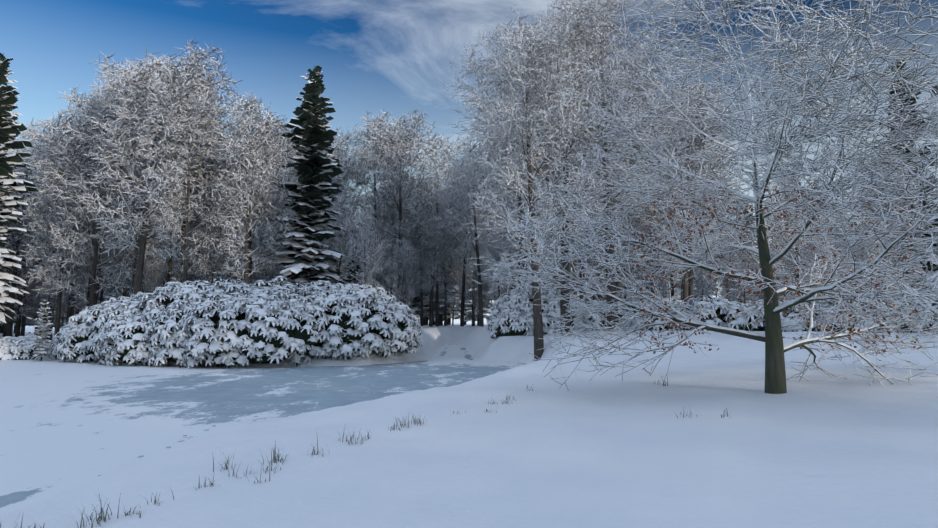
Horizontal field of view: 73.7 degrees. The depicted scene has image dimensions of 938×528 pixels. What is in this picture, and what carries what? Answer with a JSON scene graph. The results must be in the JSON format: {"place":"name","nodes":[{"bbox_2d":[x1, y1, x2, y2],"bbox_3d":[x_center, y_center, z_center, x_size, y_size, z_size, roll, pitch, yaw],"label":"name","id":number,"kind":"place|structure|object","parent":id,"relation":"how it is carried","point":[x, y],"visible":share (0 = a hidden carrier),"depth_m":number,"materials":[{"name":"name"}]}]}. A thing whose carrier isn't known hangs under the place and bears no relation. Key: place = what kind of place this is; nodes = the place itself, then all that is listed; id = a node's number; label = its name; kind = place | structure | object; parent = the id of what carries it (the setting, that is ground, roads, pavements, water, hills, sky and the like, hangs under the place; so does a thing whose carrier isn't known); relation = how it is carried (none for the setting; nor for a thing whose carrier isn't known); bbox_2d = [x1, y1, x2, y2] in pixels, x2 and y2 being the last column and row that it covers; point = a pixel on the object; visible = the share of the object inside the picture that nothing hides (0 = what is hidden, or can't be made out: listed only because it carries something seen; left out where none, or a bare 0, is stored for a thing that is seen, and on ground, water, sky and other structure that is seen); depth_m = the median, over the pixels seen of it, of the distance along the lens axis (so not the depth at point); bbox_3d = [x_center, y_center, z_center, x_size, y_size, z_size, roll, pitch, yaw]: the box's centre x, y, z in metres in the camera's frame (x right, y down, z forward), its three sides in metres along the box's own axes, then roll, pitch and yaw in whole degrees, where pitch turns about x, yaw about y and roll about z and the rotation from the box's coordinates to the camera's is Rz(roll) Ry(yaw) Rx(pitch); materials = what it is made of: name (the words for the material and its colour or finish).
{"place":"outdoors","nodes":[
{"label":"outdoors","id":0,"kind":"place"},
{"bbox_2d":[0,344,527,514],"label":"pond ice","id":1,"kind":"structure","parent":0,"point":[67,423],"depth_m":18.95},
{"bbox_2d":[0,323,937,527],"bbox_3d":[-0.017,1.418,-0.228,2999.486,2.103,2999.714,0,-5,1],"label":"snow ground","id":2,"kind":"structure","parent":0,"point":[820,448],"depth_m":7.63,"materials":[{"name":"snow"}]},
{"bbox_2d":[0,53,38,323],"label":"spruce","id":3,"kind":"object","parent":2,"relation":"on","point":[9,163],"visible":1,"depth_m":50.27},
{"bbox_2d":[3,175,49,336],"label":"forest tree","id":4,"kind":"object","parent":2,"relation":"on","point":[7,305],"visible":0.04,"depth_m":82.25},
{"bbox_2d":[0,124,56,335],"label":"forest tree","id":5,"kind":"object","parent":2,"relation":"on","point":[18,247],"visible":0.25,"depth_m":70.96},
{"bbox_2d":[0,335,56,359],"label":"shrub","id":6,"kind":"object","parent":2,"relation":"on","point":[16,348],"visible":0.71,"depth_m":40.66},
{"bbox_2d":[4,151,53,271],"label":"forest tree","id":7,"kind":"object","parent":2,"relation":"on","point":[22,227],"visible":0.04,"depth_m":74.99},
{"bbox_2d":[2,226,56,335],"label":"forest tree","id":8,"kind":"object","parent":2,"relation":"on","point":[23,323],"visible":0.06,"depth_m":88.70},
{"bbox_2d":[15,221,49,336],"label":"forest tree","id":9,"kind":"object","parent":2,"relation":"on","point":[18,327],"depth_m":92.01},
{"bbox_2d":[13,250,65,334],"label":"spruce","id":10,"kind":"object","parent":2,"relation":"on","point":[31,322],"visible":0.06,"depth_m":97.83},
{"bbox_2d":[28,299,54,360],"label":"spruce","id":11,"kind":"object","parent":2,"relation":"on","point":[39,341],"visible":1,"depth_m":39.39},
{"bbox_2d":[16,210,80,338],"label":"forest tree","id":12,"kind":"object","parent":2,"relation":"on","point":[30,306],"visible":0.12,"depth_m":82.05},
{"bbox_2d":[31,249,70,341],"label":"forest tree","id":13,"kind":"object","parent":2,"relation":"on","point":[54,304],"visible":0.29,"depth_m":70.84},
{"bbox_2d":[43,270,77,327],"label":"forest tree","id":14,"kind":"object","parent":2,"relation":"on","point":[62,305],"visible":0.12,"depth_m":79.17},
{"bbox_2d":[13,105,115,337],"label":"forest tree","id":15,"kind":"object","parent":2,"relation":"on","point":[60,254],"visible":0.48,"depth_m":58.64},
{"bbox_2d":[16,114,119,322],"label":"forest tree","id":16,"kind":"object","parent":2,"relation":"on","point":[69,311],"visible":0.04,"depth_m":66.17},
{"bbox_2d":[50,250,88,315],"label":"forest tree","id":17,"kind":"object","parent":2,"relation":"on","point":[83,302],"visible":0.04,"depth_m":77.01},
{"bbox_2d":[32,122,132,305],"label":"forest tree","id":18,"kind":"object","parent":2,"relation":"on","point":[77,234],"visible":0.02,"depth_m":62.33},
{"bbox_2d":[74,275,113,314],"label":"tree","id":19,"kind":"object","parent":2,"relation":"on","point":[107,296],"depth_m":102.64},
{"bbox_2d":[24,82,166,307],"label":"forest tree","id":20,"kind":"object","parent":2,"relation":"on","point":[68,152],"visible":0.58,"depth_m":55.96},
{"bbox_2d":[76,222,125,305],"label":"forest tree","id":21,"kind":"object","parent":2,"relation":"on","point":[101,293],"visible":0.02,"depth_m":84.20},
{"bbox_2d":[49,126,157,304],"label":"forest tree","id":22,"kind":"object","parent":2,"relation":"on","point":[96,284],"visible":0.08,"depth_m":58.88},
{"bbox_2d":[42,61,190,296],"bbox_3d":[-34.142,-6.702,63.487,11.029,29.513,12.482,-2,-6,21],"label":"forest tree","id":23,"kind":"object","parent":2,"relation":"on","point":[125,294],"visible":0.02,"depth_m":61.91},
{"bbox_2d":[101,163,179,276],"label":"forest tree","id":24,"kind":"object","parent":2,"relation":"on","point":[134,247],"depth_m":69.09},
{"bbox_2d":[113,236,169,293],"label":"forest tree","id":25,"kind":"object","parent":2,"relation":"on","point":[150,277],"visible":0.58,"depth_m":57.48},
{"bbox_2d":[75,54,214,293],"bbox_3d":[-29.905,-6.071,57.246,10.903,26.972,12.208,5,-8,-44],"label":"tall tree","id":26,"kind":"object","parent":2,"relation":"on","point":[128,228],"visible":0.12,"depth_m":56.12,"materials":[{"name":"white plant"}]},
{"bbox_2d":[105,174,202,292],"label":"forest tree","id":27,"kind":"object","parent":2,"relation":"on","point":[163,281],"visible":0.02,"depth_m":74.09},
{"bbox_2d":[75,47,238,296],"bbox_3d":[-26.359,-5.801,52.595,11.860,25.589,10.479,-2,-6,24],"label":"forest tree","id":28,"kind":"object","parent":2,"relation":"on","point":[157,89],"visible":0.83,"depth_m":51.43,"materials":[{"name":"plant"}]},
{"bbox_2d":[125,154,218,292],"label":"forest tree","id":29,"kind":"object","parent":2,"relation":"on","point":[168,278],"visible":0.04,"depth_m":61.97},
{"bbox_2d":[101,38,244,283],"bbox_3d":[-26.432,-6.627,56.919,12.653,27.645,11.180,2,-6,-16],"label":"forest tree","id":30,"kind":"object","parent":2,"relation":"on","point":[199,64],"visible":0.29,"depth_m":56.89,"materials":[{"name":"plant"}]},
{"bbox_2d":[174,260,205,281],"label":"forest tree","id":31,"kind":"object","parent":2,"relation":"on","point":[193,276],"visible":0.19,"depth_m":64.52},
{"bbox_2d":[128,92,253,282],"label":"forest tree","id":32,"kind":"object","parent":2,"relation":"on","point":[185,254],"visible":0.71,"depth_m":53.06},
{"bbox_2d":[188,224,240,282],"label":"forest tree","id":33,"kind":"object","parent":2,"relation":"on","point":[213,268],"visible":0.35,"depth_m":61.03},
{"bbox_2d":[186,153,256,282],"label":"forest tree","id":34,"kind":"object","parent":2,"relation":"on","point":[218,232],"visible":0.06,"depth_m":74.25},
{"bbox_2d":[50,276,423,368],"bbox_3d":[-15.805,3.803,39.906,25.765,5.588,15.855,0,-5,1],"label":"rhododendron","id":35,"kind":"object","parent":2,"relation":"on","point":[222,323],"visible":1,"depth_m":34.91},
{"bbox_2d":[194,90,303,283],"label":"forest tree","id":36,"kind":"object","parent":2,"relation":"on","point":[241,155],"visible":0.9,"depth_m":54.80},
{"bbox_2d":[194,96,315,283],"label":"forest tree","id":37,"kind":"object","parent":2,"relation":"on","point":[252,214],"visible":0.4,"depth_m":57.75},
{"bbox_2d":[234,219,289,282],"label":"forest tree","id":38,"kind":"object","parent":2,"relation":"on","point":[273,270],"visible":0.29,"depth_m":65.66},
{"bbox_2d":[253,171,304,281],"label":"forest tree","id":39,"kind":"object","parent":2,"relation":"on","point":[294,212],"visible":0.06,"depth_m":73.58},
{"bbox_2d":[228,114,330,282],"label":"forest tree","id":40,"kind":"object","parent":2,"relation":"on","point":[292,168],"visible":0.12,"depth_m":77.40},
{"bbox_2d":[257,65,345,285],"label":"spruce","id":41,"kind":"object","parent":2,"relation":"on","point":[315,171],"visible":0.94,"depth_m":58.39,"materials":[{"name":"plant"}]},
{"bbox_2d":[276,127,355,265],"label":"forest tree","id":42,"kind":"object","parent":2,"relation":"on","point":[336,146],"visible":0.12,"depth_m":82.97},
{"bbox_2d":[279,153,370,284],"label":"forest tree","id":43,"kind":"object","parent":2,"relation":"on","point":[342,202],"visible":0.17,"depth_m":73.54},
{"bbox_2d":[318,206,361,283],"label":"forest tree","id":44,"kind":"object","parent":2,"relation":"on","point":[343,217],"visible":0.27,"depth_m":69.06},
{"bbox_2d":[332,220,371,284],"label":"forest tree","id":45,"kind":"object","parent":2,"relation":"on","point":[346,249],"visible":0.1,"depth_m":62.88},
{"bbox_2d":[342,247,363,284],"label":"spruce","id":46,"kind":"object","parent":2,"relation":"on","point":[351,273],"visible":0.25,"depth_m":58.89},
{"bbox_2d":[0,374,731,527],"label":"grass tufts","id":47,"kind":"object","parent":2,"relation":"on","point":[99,518],"visible":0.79,"depth_m":7.15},
{"bbox_2d":[343,210,389,287],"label":"forest tree","id":48,"kind":"object","parent":2,"relation":"on","point":[368,247],"visible":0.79,"depth_m":58.82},
{"bbox_2d":[343,196,392,285],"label":"forest tree","id":49,"kind":"object","parent":2,"relation":"on","point":[379,242],"visible":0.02,"depth_m":108.49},
{"bbox_2d":[332,111,416,286],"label":"forest tree","id":50,"kind":"object","parent":2,"relation":"on","point":[359,163],"visible":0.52,"depth_m":83.37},
{"bbox_2d":[359,248,390,295],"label":"forest tree","id":51,"kind":"object","parent":2,"relation":"on","point":[376,274],"visible":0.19,"depth_m":75.35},
{"bbox_2d":[366,182,418,295],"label":"forest tree","id":52,"kind":"object","parent":2,"relation":"on","point":[384,272],"visible":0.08,"depth_m":95.58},
{"bbox_2d":[348,109,446,301],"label":"forest tree","id":53,"kind":"object","parent":2,"relation":"on","point":[402,145],"visible":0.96,"depth_m":80.02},
{"bbox_2d":[377,170,425,304],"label":"forest tree","id":54,"kind":"object","parent":2,"relation":"on","point":[416,277],"visible":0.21,"depth_m":92.40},
{"bbox_2d":[382,238,422,307],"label":"forest tree","id":55,"kind":"object","parent":2,"relation":"on","point":[404,273],"visible":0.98,"depth_m":74.53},
{"bbox_2d":[402,213,435,325],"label":"forest tree","id":56,"kind":"object","parent":2,"relation":"on","point":[421,319],"visible":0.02,"depth_m":101.25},
{"bbox_2d":[406,250,435,325],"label":"spruce","id":57,"kind":"object","parent":2,"relation":"on","point":[416,304],"visible":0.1,"depth_m":126.83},
{"bbox_2d":[415,217,457,326],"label":"forest tree","id":58,"kind":"object","parent":2,"relation":"on","point":[437,232],"visible":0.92,"depth_m":81.57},
{"bbox_2d":[414,262,460,325],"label":"spruce","id":59,"kind":"object","parent":2,"relation":"on","point":[441,310],"visible":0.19,"depth_m":119.05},
{"bbox_2d":[406,173,472,325],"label":"forest tree","id":60,"kind":"object","parent":2,"relation":"on","point":[426,277],"visible":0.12,"depth_m":93.95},
{"bbox_2d":[403,133,479,325],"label":"forest tree","id":61,"kind":"object","parent":2,"relation":"on","point":[441,164],"visible":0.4,"depth_m":87.07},
{"bbox_2d":[418,187,469,325],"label":"forest tree","id":62,"kind":"object","parent":2,"relation":"on","point":[449,284],"visible":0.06,"depth_m":96.54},
{"bbox_2d":[434,278,467,324],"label":"spruce","id":63,"kind":"object","parent":2,"relation":"on","point":[455,316],"visible":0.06,"depth_m":148.14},
{"bbox_2d":[448,262,469,325],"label":"forest tree","id":64,"kind":"object","parent":2,"relation":"on","point":[459,286],"visible":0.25,"depth_m":121.91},
{"bbox_2d":[438,155,485,325],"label":"forest tree","id":65,"kind":"object","parent":2,"relation":"on","point":[462,294],"visible":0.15,"depth_m":90.76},
{"bbox_2d":[454,273,476,324],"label":"spruce","id":66,"kind":"object","parent":2,"relation":"on","point":[466,306],"visible":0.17,"depth_m":170.46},
{"bbox_2d":[430,134,511,326],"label":"forest tree","id":67,"kind":"object","parent":2,"relation":"on","point":[453,218],"visible":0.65,"depth_m":76.24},
{"bbox_2d":[447,171,497,325],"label":"forest tree","id":68,"kind":"object","parent":2,"relation":"on","point":[473,313],"visible":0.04,"depth_m":98.11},
{"bbox_2d":[451,213,500,325],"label":"forest tree","id":69,"kind":"object","parent":2,"relation":"on","point":[460,278],"visible":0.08,"depth_m":101.21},
{"bbox_2d":[464,273,492,321],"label":"spruce","id":70,"kind":"object","parent":2,"relation":"on","point":[470,317],"visible":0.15,"depth_m":136.35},
{"bbox_2d":[465,261,492,316],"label":"forest tree","id":71,"kind":"object","parent":2,"relation":"on","point":[486,300],"visible":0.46,"depth_m":89.75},
{"bbox_2d":[467,148,517,294],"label":"forest tree","id":72,"kind":"object","parent":2,"relation":"on","point":[489,225],"depth_m":84.92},
{"bbox_2d":[479,229,515,297],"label":"forest tree","id":73,"kind":"object","parent":2,"relation":"on","point":[493,255],"visible":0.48,"depth_m":68.47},
{"bbox_2d":[464,177,530,303],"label":"forest tree","id":74,"kind":"object","parent":2,"relation":"on","point":[487,267],"visible":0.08,"depth_m":82.97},
{"bbox_2d":[439,4,597,285],"bbox_3d":[4.084,-6.822,47.155,11.430,24.143,11.078,-4,-6,33],"label":"tall tree","id":75,"kind":"object","parent":2,"relation":"on","point":[495,109],"visible":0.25,"depth_m":46.83,"materials":[{"name":"white plant"}]},
{"bbox_2d":[443,12,600,237],"bbox_3d":[5.775,-8.120,53.310,12.748,27.562,11.264,4,-7,-39],"label":"forest tree","id":76,"kind":"object","parent":2,"relation":"on","point":[478,163],"visible":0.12,"depth_m":52.91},
{"bbox_2d":[480,133,569,288],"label":"forest tree","id":77,"kind":"object","parent":2,"relation":"on","point":[504,250],"visible":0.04,"depth_m":58.65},
{"bbox_2d":[486,282,585,338],"bbox_3d":[5.064,3.488,44.771,7.648,4.458,8.149,0,-5,1],"label":"rhododendron","id":78,"kind":"object","parent":2,"relation":"on","point":[514,317],"visible":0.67,"depth_m":41.80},
{"bbox_2d":[453,19,619,360],"bbox_3d":[4.229,-4.794,38.033,9.159,21.092,10.055,3,-6,-25],"label":"tall tree","id":79,"kind":"object","parent":2,"relation":"on","point":[538,325],"visible":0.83,"depth_m":37.67,"materials":[{"name":"white plant"}]},
{"bbox_2d":[472,0,635,334],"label":"tall tree","id":80,"kind":"object","parent":2,"relation":"on","point":[564,21],"visible":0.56,"depth_m":39.23,"materials":[{"name":"white plant"}]},
{"bbox_2d":[539,236,590,296],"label":"forest tree","id":81,"kind":"object","parent":2,"relation":"on","point":[560,268],"visible":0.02,"depth_m":66.36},
{"bbox_2d":[511,36,639,302],"bbox_3d":[9.468,-7.747,56.182,11.891,27.286,10.364,-1,-6,13],"label":"forest tree","id":82,"kind":"object","parent":2,"relation":"on","point":[581,296],"visible":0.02,"depth_m":55.29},
{"bbox_2d":[532,58,642,304],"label":"forest tree","id":83,"kind":"object","parent":2,"relation":"on","point":[574,264],"visible":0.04,"depth_m":51.57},
{"bbox_2d":[569,230,605,300],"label":"forest tree","id":84,"kind":"object","parent":2,"relation":"on","point":[594,297],"visible":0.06,"depth_m":63.59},
{"bbox_2d":[569,163,652,300],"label":"forest tree","id":85,"kind":"object","parent":2,"relation":"on","point":[597,275],"depth_m":60.73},
{"bbox_2d":[584,183,638,292],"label":"forest tree","id":86,"kind":"object","parent":2,"relation":"on","point":[626,270],"depth_m":69.28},
{"bbox_2d":[521,0,705,330],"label":"tall tree","id":87,"kind":"object","parent":2,"relation":"on","point":[602,15],"visible":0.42,"depth_m":41.66,"materials":[{"name":"white plant"}]},
{"bbox_2d":[574,60,653,266],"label":"forest tree","id":88,"kind":"object","parent":2,"relation":"on","point":[637,219],"visible":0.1,"depth_m":52.80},
{"bbox_2d":[576,59,673,298],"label":"forest tree","id":89,"kind":"object","parent":2,"relation":"on","point":[618,284],"visible":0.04,"depth_m":58.15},
{"bbox_2d":[602,245,647,298],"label":"forest tree","id":90,"kind":"object","parent":2,"relation":"on","point":[635,278],"visible":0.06,"depth_m":73.45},
{"bbox_2d":[615,167,684,295],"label":"forest tree","id":91,"kind":"object","parent":2,"relation":"on","point":[652,284],"visible":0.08,"depth_m":67.04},
{"bbox_2d":[639,223,673,298],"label":"forest tree","id":92,"kind":"object","parent":2,"relation":"on","point":[663,288],"visible":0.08,"depth_m":105.14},
{"bbox_2d":[644,175,703,296],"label":"forest tree","id":93,"kind":"object","parent":2,"relation":"on","point":[671,284],"depth_m":70.68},
{"bbox_2d":[636,77,746,301],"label":"forest tree","id":94,"kind":"object","parent":2,"relation":"on","point":[664,198],"visible":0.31,"depth_m":50.11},
{"bbox_2d":[640,104,743,302],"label":"forest tree","id":95,"kind":"object","parent":2,"relation":"on","point":[690,286],"visible":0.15,"depth_m":53.35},
{"bbox_2d":[469,0,937,393],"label":"beech tree","id":96,"kind":"object","parent":2,"relation":"on","point":[775,371],"visible":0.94,"depth_m":11.91,"materials":[{"name":"white plant"}]},
{"bbox_2d":[631,185,926,353],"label":"tree leaves","id":97,"kind":"object","parent":96,"relation":"attached to","point":[757,271],"visible":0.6,"depth_m":11.60,"materials":[{"name":"brown plant"}]},
{"bbox_2d":[693,268,715,299],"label":"forest tree","id":98,"kind":"object","parent":2,"relation":"on","point":[700,284],"visible":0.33,"depth_m":104.22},
{"bbox_2d":[693,274,720,299],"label":"spruce","id":99,"kind":"object","parent":2,"relation":"on","point":[700,290],"visible":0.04,"depth_m":149.19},
{"bbox_2d":[697,240,732,297],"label":"forest tree","id":100,"kind":"object","parent":2,"relation":"on","point":[709,294],"visible":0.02,"depth_m":111.80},
{"bbox_2d":[681,170,774,300],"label":"forest tree","id":101,"kind":"object","parent":2,"relation":"on","point":[718,263],"visible":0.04,"depth_m":62.30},
{"bbox_2d":[718,241,756,302],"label":"forest tree","id":102,"kind":"object","parent":2,"relation":"on","point":[732,287],"visible":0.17,"depth_m":57.37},
{"bbox_2d":[720,203,759,302],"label":"spruce","id":103,"kind":"object","parent":2,"relation":"on","point":[747,219],"visible":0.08,"depth_m":132.45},
{"bbox_2d":[720,221,760,301],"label":"forest tree","id":104,"kind":"object","parent":2,"relation":"on","point":[738,266],"visible":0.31,"depth_m":53.78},
{"bbox_2d":[576,295,937,332],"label":"rhododendron","id":105,"kind":"object","parent":2,"relation":"on","point":[708,302],"visible":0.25,"depth_m":38.48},
{"bbox_2d":[750,177,828,300],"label":"forest tree","id":106,"kind":"object","parent":2,"relation":"on","point":[790,257],"visible":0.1,"depth_m":78.80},
{"bbox_2d":[753,166,832,300],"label":"forest tree","id":107,"kind":"object","parent":2,"relation":"on","point":[794,213],"visible":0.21,"depth_m":52.38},
{"bbox_2d":[786,201,848,262],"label":"forest tree","id":108,"kind":"object","parent":2,"relation":"on","point":[831,230],"visible":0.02,"depth_m":87.15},
{"bbox_2d":[802,232,851,296],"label":"forest tree","id":109,"kind":"object","parent":2,"relation":"on","point":[821,253],"visible":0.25,"depth_m":48.34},
{"bbox_2d":[803,203,859,281],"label":"forest tree","id":110,"kind":"object","parent":2,"relation":"on","point":[841,235],"visible":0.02,"depth_m":91.10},
{"bbox_2d":[849,230,899,294],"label":"forest tree","id":111,"kind":"object","parent":2,"relation":"on","point":[867,242],"visible":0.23,"depth_m":48.41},
{"bbox_2d":[837,177,929,283],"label":"forest tree","id":112,"kind":"object","parent":2,"relation":"on","point":[861,228],"visible":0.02,"depth_m":65.44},
{"bbox_2d":[837,137,934,291],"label":"forest tree","id":113,"kind":"object","parent":2,"relation":"on","point":[895,202],"visible":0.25,"depth_m":52.71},
{"bbox_2d":[878,55,937,298],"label":"spruce","id":114,"kind":"object","parent":2,"relation":"on","point":[927,234],"visible":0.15,"depth_m":57.06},
{"bbox_2d":[911,90,937,191],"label":"forest tree","id":115,"kind":"object","parent":2,"relation":"on","point":[933,148],"visible":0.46,"depth_m":54.48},
{"bbox_2d":[914,86,937,291],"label":"spruce","id":116,"kind":"object","parent":2,"relation":"on","point":[929,203],"visible":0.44,"depth_m":28.99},
{"bbox_2d":[0,0,937,322],"label":"sky","id":117,"kind":"structure","parent":0,"point":[374,56],"materials":[{"name":"blue"}]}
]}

